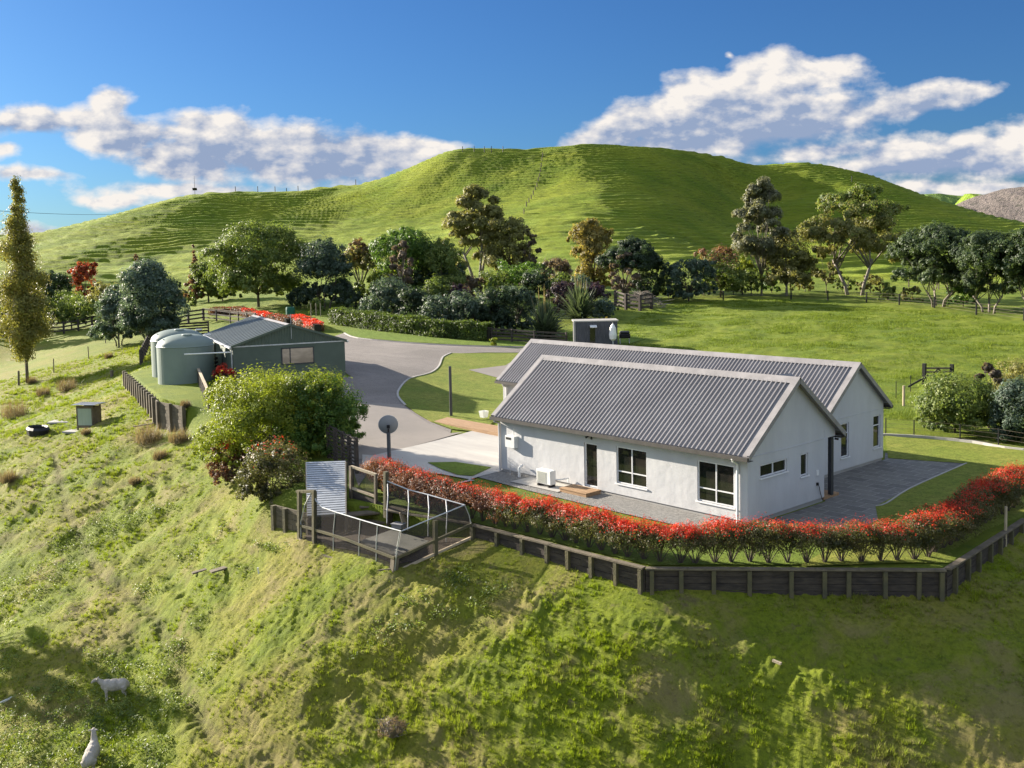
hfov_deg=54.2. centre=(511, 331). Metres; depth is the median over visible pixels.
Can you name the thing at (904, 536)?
photinia shrub
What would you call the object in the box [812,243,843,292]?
tree
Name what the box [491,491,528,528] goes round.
photinia shrub
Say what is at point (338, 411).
shrub
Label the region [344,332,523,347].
verge kerb
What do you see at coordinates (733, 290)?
shrub
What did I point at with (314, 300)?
shrub
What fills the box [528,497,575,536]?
photinia shrub
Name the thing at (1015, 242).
tree
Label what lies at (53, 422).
concrete slab
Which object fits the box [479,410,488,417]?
planter
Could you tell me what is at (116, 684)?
sheep
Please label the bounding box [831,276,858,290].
shrub
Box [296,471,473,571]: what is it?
pen
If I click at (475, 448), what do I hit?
pale paving
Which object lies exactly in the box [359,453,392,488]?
photinia shrub
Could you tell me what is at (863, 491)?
patio
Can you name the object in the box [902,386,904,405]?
fence post
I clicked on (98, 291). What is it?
shrub
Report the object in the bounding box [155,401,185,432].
retaining wall
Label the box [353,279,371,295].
shrub
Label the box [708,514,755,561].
photinia shrub
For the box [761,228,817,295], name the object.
tree
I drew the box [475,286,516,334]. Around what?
shrub
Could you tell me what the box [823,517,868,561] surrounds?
photinia shrub
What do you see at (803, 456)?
window
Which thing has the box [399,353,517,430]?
lawn island
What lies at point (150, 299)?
tree
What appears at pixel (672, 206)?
ground
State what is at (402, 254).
tree
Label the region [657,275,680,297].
shrub
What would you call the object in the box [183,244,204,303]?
tree
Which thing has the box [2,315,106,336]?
rail fence
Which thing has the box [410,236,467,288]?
tree
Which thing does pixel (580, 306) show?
flax bush
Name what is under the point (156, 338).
water tank
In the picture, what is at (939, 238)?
tree
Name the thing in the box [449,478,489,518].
photinia shrub
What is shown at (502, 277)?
shrub
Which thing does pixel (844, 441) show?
window
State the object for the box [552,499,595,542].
photinia shrub
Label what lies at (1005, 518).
fence post
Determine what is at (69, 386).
rush clump
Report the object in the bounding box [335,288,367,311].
shrub
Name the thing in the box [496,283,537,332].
shrub
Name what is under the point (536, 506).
photinia shrub
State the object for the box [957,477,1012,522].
photinia shrub
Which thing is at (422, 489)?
photinia shrub
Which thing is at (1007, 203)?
wooded hill
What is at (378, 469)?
photinia shrub
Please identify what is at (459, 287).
shrub
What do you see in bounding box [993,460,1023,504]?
photinia shrub
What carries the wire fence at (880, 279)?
on the ground at (672, 206)
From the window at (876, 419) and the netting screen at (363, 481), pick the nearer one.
the netting screen at (363, 481)
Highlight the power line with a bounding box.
[5,210,150,214]
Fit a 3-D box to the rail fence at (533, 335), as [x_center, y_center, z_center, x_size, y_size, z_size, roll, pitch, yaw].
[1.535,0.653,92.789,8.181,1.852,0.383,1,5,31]
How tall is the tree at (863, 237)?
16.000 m
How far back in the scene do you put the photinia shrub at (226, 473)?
46.20 m
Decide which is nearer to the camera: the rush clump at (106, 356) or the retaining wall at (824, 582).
the retaining wall at (824, 582)
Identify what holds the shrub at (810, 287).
on the ground at (672, 206)
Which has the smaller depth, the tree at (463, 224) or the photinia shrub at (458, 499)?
the photinia shrub at (458, 499)
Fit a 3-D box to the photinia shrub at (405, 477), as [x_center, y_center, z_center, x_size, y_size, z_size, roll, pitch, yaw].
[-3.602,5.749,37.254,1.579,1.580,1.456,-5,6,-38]
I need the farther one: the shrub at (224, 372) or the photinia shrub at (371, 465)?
the shrub at (224, 372)
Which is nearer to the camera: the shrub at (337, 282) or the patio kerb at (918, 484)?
the patio kerb at (918, 484)
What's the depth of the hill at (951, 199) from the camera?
1478.38 m
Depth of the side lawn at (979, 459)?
38.62 m
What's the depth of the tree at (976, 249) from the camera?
108.18 m
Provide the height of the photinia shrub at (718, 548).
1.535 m
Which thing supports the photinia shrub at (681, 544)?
on the grass strip at (671, 559)
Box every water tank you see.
[150,329,202,377]
[156,334,214,384]
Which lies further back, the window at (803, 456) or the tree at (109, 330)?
the tree at (109, 330)
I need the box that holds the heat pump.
[536,468,568,487]
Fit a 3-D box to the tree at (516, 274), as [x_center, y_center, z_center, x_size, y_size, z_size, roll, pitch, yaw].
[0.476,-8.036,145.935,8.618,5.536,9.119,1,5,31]
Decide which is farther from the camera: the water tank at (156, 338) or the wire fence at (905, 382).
the water tank at (156, 338)
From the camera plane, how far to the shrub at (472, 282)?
135.29 m
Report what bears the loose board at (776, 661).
on the ground at (672, 206)
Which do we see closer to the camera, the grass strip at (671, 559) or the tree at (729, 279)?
the grass strip at (671, 559)
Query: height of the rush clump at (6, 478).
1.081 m
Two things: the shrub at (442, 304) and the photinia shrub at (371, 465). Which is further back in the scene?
the shrub at (442, 304)
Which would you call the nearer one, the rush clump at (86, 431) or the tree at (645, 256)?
the rush clump at (86, 431)
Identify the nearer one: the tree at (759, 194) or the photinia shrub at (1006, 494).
the photinia shrub at (1006, 494)
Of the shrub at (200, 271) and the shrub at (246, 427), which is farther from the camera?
the shrub at (200, 271)
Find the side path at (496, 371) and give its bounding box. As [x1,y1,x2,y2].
[470,363,509,376]
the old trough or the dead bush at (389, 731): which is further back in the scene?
the old trough
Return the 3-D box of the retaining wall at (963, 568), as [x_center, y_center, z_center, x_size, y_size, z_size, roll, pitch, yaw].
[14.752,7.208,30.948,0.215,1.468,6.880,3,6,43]
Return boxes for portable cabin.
[572,318,618,344]
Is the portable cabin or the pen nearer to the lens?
the pen
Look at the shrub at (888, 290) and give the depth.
126.31 m
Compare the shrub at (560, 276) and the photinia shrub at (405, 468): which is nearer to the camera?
the photinia shrub at (405, 468)
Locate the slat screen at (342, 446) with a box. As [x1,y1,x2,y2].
[326,424,358,469]
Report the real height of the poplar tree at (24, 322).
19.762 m
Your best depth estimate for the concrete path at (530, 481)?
39.93 m
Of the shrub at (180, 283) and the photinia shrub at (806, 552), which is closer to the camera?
the photinia shrub at (806, 552)
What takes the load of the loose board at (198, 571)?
on the ground at (672, 206)
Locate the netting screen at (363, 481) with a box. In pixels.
[349,465,382,504]
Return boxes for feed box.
[390,521,406,528]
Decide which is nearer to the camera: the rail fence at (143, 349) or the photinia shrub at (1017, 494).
the photinia shrub at (1017, 494)
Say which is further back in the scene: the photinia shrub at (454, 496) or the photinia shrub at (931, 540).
the photinia shrub at (454, 496)
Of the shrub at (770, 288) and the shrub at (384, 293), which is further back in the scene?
the shrub at (770, 288)
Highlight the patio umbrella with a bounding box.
[609,323,616,340]
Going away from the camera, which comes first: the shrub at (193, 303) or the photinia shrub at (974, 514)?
the photinia shrub at (974, 514)
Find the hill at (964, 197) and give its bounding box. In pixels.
[955,194,980,204]
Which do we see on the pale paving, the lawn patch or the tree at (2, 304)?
the lawn patch
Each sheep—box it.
[80,727,100,767]
[91,677,129,700]
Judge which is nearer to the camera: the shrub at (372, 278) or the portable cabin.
the portable cabin
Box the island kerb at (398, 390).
[396,353,450,405]
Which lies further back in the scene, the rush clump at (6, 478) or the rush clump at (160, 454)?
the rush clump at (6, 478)
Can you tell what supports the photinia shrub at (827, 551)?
on the grass strip at (671, 559)
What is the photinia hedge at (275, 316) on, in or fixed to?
on the ground at (672, 206)
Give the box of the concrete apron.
[346,403,460,459]
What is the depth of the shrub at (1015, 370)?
54.98 m
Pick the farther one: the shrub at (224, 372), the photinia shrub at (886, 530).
the shrub at (224, 372)
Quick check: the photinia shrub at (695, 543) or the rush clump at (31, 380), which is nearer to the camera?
the photinia shrub at (695, 543)
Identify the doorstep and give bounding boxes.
[559,484,600,496]
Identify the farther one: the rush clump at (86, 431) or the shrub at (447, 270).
the shrub at (447, 270)
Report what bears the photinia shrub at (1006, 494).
on the side lawn at (979, 459)
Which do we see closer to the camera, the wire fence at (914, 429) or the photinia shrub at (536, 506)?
the photinia shrub at (536, 506)
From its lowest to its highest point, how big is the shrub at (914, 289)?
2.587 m
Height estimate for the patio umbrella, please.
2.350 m
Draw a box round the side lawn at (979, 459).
[801,436,1023,565]
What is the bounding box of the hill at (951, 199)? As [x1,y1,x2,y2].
[924,193,961,203]
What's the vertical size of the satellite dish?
2.463 m
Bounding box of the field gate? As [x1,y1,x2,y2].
[908,363,953,386]
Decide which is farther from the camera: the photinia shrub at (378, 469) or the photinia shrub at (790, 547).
the photinia shrub at (378, 469)
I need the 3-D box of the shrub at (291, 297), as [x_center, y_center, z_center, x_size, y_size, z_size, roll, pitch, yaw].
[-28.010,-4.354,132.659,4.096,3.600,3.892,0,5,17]
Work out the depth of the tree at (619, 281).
127.13 m
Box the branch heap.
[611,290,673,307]
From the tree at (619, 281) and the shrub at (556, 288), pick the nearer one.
the shrub at (556, 288)
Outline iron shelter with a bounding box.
[305,461,347,514]
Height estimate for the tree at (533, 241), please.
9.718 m
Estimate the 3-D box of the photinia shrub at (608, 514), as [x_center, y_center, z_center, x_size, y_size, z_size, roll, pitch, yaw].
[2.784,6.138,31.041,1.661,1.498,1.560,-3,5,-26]
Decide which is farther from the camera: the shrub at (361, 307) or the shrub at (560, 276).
the shrub at (560, 276)
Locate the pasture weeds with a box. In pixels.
[0,498,514,767]
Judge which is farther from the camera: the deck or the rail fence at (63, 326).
the rail fence at (63, 326)
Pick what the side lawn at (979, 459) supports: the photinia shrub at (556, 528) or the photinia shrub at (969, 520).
the photinia shrub at (969, 520)
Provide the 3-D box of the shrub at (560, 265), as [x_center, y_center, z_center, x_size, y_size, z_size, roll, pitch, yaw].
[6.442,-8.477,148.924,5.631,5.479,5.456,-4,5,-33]
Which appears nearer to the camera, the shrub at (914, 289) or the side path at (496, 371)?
the side path at (496, 371)
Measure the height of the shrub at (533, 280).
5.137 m
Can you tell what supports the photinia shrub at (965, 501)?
on the side lawn at (979, 459)
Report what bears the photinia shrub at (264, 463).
on the ground at (672, 206)
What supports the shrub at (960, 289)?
on the ground at (672, 206)
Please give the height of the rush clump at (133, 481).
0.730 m
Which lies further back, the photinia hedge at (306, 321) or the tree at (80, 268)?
the tree at (80, 268)
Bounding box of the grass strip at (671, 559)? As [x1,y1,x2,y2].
[436,493,826,564]
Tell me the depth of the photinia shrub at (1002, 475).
34.57 m
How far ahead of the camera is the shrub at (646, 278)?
129.93 m
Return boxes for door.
[77,409,91,424]
[585,442,596,488]
[590,328,594,342]
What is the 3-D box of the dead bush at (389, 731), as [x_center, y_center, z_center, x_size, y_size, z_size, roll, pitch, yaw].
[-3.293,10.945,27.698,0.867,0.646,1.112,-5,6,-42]
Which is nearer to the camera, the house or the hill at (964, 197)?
the house
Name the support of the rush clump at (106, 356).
on the ground at (672, 206)
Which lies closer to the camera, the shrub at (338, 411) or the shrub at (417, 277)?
the shrub at (338, 411)
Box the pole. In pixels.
[449,366,452,415]
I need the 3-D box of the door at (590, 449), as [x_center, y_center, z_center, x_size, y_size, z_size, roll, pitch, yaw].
[3.068,5.202,38.762,0.165,1.780,0.800,-5,6,-42]
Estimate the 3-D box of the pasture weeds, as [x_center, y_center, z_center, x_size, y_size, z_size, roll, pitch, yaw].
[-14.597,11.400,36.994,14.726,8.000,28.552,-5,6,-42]
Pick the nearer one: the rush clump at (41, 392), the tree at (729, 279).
the rush clump at (41, 392)
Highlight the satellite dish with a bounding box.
[378,415,397,460]
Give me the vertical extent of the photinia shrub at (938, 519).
1.613 m
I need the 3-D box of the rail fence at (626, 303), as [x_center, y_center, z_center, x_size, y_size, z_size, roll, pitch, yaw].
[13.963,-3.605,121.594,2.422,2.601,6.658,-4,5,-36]
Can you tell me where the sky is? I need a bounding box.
[0,0,1023,234]
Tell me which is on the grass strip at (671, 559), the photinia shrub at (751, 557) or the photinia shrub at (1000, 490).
the photinia shrub at (751, 557)
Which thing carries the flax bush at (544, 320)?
on the ground at (672, 206)
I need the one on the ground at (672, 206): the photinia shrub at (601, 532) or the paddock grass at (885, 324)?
the paddock grass at (885, 324)
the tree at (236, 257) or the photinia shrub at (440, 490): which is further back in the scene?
the tree at (236, 257)
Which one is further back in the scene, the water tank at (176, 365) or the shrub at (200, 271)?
the shrub at (200, 271)
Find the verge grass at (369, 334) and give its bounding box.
[343,328,642,345]
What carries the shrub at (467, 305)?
on the ground at (672, 206)
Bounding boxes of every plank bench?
[347,510,379,516]
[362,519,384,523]
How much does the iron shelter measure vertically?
2.747 m
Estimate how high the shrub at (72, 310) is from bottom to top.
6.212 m
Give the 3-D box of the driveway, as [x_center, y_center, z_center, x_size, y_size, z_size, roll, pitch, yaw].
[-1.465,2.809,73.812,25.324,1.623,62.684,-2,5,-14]
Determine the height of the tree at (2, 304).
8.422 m
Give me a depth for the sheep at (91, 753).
30.63 m
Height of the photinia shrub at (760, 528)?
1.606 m
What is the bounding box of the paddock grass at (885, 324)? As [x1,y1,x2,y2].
[618,299,1023,438]
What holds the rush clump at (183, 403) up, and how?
on the ground at (672, 206)
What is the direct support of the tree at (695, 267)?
on the ground at (672, 206)
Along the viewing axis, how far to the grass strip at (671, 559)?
30.57 m
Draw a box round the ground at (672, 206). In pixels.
[0,144,1023,767]
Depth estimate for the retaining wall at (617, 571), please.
31.08 m
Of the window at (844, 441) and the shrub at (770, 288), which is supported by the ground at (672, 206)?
the shrub at (770, 288)
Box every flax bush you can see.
[513,283,574,340]
[551,273,617,319]
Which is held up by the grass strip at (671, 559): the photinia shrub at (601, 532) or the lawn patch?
the photinia shrub at (601, 532)
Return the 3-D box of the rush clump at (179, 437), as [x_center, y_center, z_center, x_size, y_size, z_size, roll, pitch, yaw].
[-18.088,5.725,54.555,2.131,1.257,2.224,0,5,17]
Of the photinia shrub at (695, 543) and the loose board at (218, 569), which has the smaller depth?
the photinia shrub at (695, 543)
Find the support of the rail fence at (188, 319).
on the ground at (672, 206)
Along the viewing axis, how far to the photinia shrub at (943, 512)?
30.00 m
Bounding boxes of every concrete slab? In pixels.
[47,420,67,423]
[62,429,81,433]
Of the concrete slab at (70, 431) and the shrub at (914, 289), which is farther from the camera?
the shrub at (914, 289)
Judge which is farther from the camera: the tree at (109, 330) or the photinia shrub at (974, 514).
the tree at (109, 330)
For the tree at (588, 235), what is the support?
on the ground at (672, 206)
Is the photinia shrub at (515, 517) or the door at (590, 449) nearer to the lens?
the photinia shrub at (515, 517)
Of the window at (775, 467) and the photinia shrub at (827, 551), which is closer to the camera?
the photinia shrub at (827, 551)
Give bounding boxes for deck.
[428,417,497,435]
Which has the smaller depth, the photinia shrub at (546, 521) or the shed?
the photinia shrub at (546, 521)
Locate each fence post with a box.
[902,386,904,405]
[1004,506,1007,546]
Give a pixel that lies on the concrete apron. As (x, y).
(413, 429)
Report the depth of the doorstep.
38.28 m
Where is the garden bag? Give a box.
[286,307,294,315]
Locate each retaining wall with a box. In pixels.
[122,371,156,422]
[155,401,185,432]
[270,505,303,532]
[470,523,645,594]
[646,566,946,601]
[944,518,1023,598]
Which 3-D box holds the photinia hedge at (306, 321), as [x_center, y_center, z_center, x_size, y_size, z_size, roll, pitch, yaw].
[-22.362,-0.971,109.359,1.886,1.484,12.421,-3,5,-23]
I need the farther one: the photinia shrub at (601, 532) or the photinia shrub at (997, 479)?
the photinia shrub at (997, 479)
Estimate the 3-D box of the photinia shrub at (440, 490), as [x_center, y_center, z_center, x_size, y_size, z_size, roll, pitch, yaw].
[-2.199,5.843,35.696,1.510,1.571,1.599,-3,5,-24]
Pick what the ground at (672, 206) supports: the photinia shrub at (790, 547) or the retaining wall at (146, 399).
the retaining wall at (146, 399)
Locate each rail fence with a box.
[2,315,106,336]
[139,334,151,364]
[163,321,208,333]
[177,308,204,322]
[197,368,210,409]
[203,308,255,322]
[491,328,566,341]
[614,290,652,310]
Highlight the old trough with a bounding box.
[26,425,49,435]
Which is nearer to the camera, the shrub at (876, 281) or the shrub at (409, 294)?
the shrub at (409, 294)
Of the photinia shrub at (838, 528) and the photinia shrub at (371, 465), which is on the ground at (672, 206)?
the photinia shrub at (371, 465)
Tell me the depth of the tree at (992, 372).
50.07 m
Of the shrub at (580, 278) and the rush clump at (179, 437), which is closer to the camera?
the rush clump at (179, 437)
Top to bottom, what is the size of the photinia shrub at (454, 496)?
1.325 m
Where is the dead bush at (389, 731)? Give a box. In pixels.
[376,714,409,737]
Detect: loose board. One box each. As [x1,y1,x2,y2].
[192,568,206,574]
[209,566,226,572]
[772,659,781,664]
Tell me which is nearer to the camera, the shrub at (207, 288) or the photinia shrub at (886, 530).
the photinia shrub at (886, 530)
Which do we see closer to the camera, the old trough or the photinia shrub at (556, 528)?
the photinia shrub at (556, 528)
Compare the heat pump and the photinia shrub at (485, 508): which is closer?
the photinia shrub at (485, 508)
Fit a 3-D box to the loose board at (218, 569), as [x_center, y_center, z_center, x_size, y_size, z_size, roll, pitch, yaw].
[-11.011,9.034,38.219,1.000,0.179,0.300,-4,5,-31]
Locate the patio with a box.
[760,453,963,529]
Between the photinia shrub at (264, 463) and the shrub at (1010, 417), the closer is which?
the photinia shrub at (264, 463)
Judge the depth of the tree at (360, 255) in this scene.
140.06 m
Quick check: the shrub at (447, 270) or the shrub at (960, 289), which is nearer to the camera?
the shrub at (960, 289)
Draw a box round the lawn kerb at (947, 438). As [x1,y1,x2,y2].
[883,433,1023,449]
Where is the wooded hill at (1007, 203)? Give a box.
[956,187,1023,221]
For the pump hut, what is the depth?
64.00 m
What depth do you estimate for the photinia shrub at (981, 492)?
32.22 m
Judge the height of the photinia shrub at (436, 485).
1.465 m
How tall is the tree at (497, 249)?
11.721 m
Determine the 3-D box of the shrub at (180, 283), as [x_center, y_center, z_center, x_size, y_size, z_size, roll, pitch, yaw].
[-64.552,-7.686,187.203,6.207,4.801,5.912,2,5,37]
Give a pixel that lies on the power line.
(74, 214)
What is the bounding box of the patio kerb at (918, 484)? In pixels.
[875,463,966,505]
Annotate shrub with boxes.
[39,289,100,328]
[85,280,122,317]
[164,278,181,287]
[178,288,191,302]
[187,260,227,301]
[188,362,331,468]
[189,292,195,305]
[204,271,242,300]
[205,438,249,484]
[211,363,237,383]
[230,431,308,506]
[268,363,370,456]
[275,277,307,295]
[284,285,314,307]
[294,281,323,300]
[307,297,325,313]
[326,276,361,302]
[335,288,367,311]
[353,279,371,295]
[358,295,372,310]
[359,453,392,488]
[362,273,411,314]
[364,456,399,491]
[367,265,399,295]
[374,458,403,485]
[377,455,411,483]
[379,465,413,489]
[390,467,423,487]
[393,465,434,489]
[396,286,432,318]
[403,263,437,290]
[407,467,439,491]
[412,472,447,495]
[416,291,457,319]
[420,476,455,501]
[422,273,451,314]
[429,262,467,281]
[429,473,467,500]
[439,480,478,505]
[442,282,475,318]
[443,288,492,324]
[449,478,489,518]
[461,483,504,520]
[462,274,485,296]
[472,485,514,523]
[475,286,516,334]
[478,268,509,293]
[485,488,519,526]
[489,337,497,345]
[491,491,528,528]
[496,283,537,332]
[505,494,541,531]
[516,491,560,534]
[521,265,556,298]
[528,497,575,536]
[539,256,573,279]
[542,501,578,540]
[546,272,570,294]
[546,279,582,314]
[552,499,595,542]
[566,506,605,546]
[569,273,590,298]
[573,503,620,549]
[579,281,611,310]
[591,514,635,553]
[592,296,618,318]
[602,511,646,556]
[616,515,666,558]
[631,271,665,298]
[635,517,684,561]
[654,522,705,562]
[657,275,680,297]
[670,518,720,563]
[693,511,738,561]
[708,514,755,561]
[721,278,746,294]
[728,516,774,561]
[739,267,764,295]
[743,512,792,562]
[761,518,813,562]
[763,274,780,292]
[780,517,832,562]
[794,275,814,291]
[803,517,849,562]
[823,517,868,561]
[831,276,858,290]
[839,516,888,561]
[854,516,910,560]
[856,273,884,292]
[873,515,926,559]
[877,282,895,300]
[888,510,942,559]
[900,286,923,301]
[903,506,957,556]
[907,366,1000,432]
[913,510,963,551]
[915,501,968,547]
[931,501,985,540]
[932,501,977,544]
[939,495,989,536]
[942,487,997,532]
[944,283,981,306]
[948,487,1000,526]
[953,478,1003,525]
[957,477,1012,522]
[971,475,1018,520]
[975,470,1022,515]
[982,475,1023,514]
[987,374,1023,441]
[988,356,1023,401]
[989,469,1023,510]
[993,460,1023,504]
[993,466,1023,507]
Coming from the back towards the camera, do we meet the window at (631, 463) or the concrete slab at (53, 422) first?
the concrete slab at (53, 422)
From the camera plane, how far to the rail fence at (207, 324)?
106.92 m
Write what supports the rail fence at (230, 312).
on the ground at (672, 206)
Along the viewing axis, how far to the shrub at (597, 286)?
117.16 m
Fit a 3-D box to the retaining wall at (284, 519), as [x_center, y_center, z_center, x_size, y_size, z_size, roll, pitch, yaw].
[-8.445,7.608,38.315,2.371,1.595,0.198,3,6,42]
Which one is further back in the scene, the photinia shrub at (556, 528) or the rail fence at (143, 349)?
the rail fence at (143, 349)
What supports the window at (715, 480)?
in the house
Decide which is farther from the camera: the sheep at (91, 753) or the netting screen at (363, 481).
the netting screen at (363, 481)
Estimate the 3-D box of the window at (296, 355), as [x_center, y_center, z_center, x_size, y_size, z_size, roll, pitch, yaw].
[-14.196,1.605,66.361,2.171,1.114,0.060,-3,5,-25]
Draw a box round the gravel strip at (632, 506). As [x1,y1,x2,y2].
[479,471,750,534]
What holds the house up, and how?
on the ground at (672, 206)
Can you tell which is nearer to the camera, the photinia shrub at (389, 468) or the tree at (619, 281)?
the photinia shrub at (389, 468)
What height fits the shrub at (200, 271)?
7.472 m
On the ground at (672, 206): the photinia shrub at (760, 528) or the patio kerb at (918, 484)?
the patio kerb at (918, 484)
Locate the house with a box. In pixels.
[489,339,892,524]
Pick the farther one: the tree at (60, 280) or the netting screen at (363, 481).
the tree at (60, 280)
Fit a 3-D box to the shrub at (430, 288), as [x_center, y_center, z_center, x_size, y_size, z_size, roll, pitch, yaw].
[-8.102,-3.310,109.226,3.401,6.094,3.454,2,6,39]
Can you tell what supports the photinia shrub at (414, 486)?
on the grass strip at (671, 559)
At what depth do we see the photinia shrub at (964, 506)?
31.02 m
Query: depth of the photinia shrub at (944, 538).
29.38 m
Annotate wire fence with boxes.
[672,287,1023,320]
[817,278,1008,292]
[885,418,1022,446]
[896,375,921,391]
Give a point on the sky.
(110, 107)
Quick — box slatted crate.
[384,508,406,529]
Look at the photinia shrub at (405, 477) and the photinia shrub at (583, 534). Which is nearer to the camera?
the photinia shrub at (583, 534)
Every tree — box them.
[0,175,59,378]
[0,279,9,335]
[36,269,74,310]
[67,261,97,300]
[87,284,139,346]
[111,256,192,339]
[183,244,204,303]
[197,217,315,306]
[293,232,354,308]
[344,237,380,289]
[367,225,440,288]
[388,240,413,306]
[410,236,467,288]
[440,183,512,276]
[479,213,536,271]
[495,258,544,286]
[516,226,541,270]
[566,217,619,286]
[594,234,669,301]
[608,251,641,299]
[658,258,717,300]
[693,243,746,296]
[727,255,755,294]
[730,176,790,295]
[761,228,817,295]
[796,182,910,295]
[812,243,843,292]
[884,219,972,306]
[945,229,1023,313]
[974,362,1004,427]
[988,226,1023,299]
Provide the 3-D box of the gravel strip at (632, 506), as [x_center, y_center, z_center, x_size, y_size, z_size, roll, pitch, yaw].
[3.381,6.274,37.489,2.100,0.025,14.800,-5,6,-42]
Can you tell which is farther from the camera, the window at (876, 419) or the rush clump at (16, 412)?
the rush clump at (16, 412)
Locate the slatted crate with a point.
(390, 517)
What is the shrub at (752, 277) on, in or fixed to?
on the ground at (672, 206)
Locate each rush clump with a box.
[0,396,35,418]
[0,469,20,483]
[20,376,38,383]
[26,386,51,396]
[54,376,80,391]
[81,427,92,434]
[102,353,114,358]
[123,421,167,444]
[126,476,142,485]
[151,448,169,460]
[161,426,191,443]
[178,398,192,407]
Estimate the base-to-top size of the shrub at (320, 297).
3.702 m
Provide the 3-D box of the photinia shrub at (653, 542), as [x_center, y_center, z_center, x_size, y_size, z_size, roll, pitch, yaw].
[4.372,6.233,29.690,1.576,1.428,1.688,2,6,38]
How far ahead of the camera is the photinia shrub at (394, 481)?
37.52 m
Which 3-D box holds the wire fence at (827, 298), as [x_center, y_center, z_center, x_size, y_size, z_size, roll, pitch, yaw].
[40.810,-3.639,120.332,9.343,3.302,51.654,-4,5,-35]
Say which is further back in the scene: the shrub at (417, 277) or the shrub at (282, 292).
the shrub at (282, 292)
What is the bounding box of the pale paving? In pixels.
[362,431,502,483]
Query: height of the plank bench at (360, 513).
0.550 m
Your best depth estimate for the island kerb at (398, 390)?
68.41 m
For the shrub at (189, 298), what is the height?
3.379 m
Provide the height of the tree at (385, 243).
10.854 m
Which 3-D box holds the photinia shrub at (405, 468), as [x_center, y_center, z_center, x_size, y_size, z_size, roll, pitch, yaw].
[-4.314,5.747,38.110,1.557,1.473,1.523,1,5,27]
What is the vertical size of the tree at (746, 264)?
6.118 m
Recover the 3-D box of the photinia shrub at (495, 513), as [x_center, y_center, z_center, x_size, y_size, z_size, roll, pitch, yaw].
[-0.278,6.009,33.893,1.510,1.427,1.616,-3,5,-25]
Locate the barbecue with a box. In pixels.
[619,331,629,343]
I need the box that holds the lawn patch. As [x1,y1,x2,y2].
[428,462,490,475]
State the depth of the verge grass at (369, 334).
95.12 m
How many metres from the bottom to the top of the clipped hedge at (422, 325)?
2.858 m
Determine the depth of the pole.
56.57 m
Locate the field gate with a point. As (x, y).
(924, 370)
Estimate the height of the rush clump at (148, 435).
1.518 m
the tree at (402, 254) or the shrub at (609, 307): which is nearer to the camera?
the shrub at (609, 307)
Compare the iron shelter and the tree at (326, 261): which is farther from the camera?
the tree at (326, 261)
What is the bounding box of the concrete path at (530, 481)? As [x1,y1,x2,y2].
[511,477,567,491]
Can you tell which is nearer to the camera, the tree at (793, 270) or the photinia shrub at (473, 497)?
the photinia shrub at (473, 497)
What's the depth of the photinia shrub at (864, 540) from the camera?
28.86 m
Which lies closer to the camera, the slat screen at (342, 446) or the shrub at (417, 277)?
the slat screen at (342, 446)
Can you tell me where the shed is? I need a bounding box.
[184,314,348,383]
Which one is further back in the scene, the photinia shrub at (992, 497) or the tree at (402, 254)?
the tree at (402, 254)
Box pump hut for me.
[72,402,104,429]
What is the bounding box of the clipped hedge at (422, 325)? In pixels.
[327,306,495,340]
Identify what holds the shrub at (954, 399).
on the ground at (672, 206)
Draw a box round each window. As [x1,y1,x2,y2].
[220,347,222,363]
[281,346,313,364]
[615,446,647,490]
[695,460,734,509]
[759,459,788,479]
[800,453,809,477]
[840,422,849,459]
[873,415,881,449]
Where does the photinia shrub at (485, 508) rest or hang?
on the grass strip at (671, 559)
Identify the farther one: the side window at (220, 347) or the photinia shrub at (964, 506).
the side window at (220, 347)
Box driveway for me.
[336,333,522,470]
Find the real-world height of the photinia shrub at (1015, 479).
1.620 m
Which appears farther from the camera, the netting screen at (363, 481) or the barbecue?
the barbecue
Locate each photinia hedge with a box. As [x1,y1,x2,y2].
[208,306,292,323]
[289,314,323,330]
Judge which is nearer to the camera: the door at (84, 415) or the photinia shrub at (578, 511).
the photinia shrub at (578, 511)
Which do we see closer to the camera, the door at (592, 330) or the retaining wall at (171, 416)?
the retaining wall at (171, 416)
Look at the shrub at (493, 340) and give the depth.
90.56 m
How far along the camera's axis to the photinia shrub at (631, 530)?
29.80 m

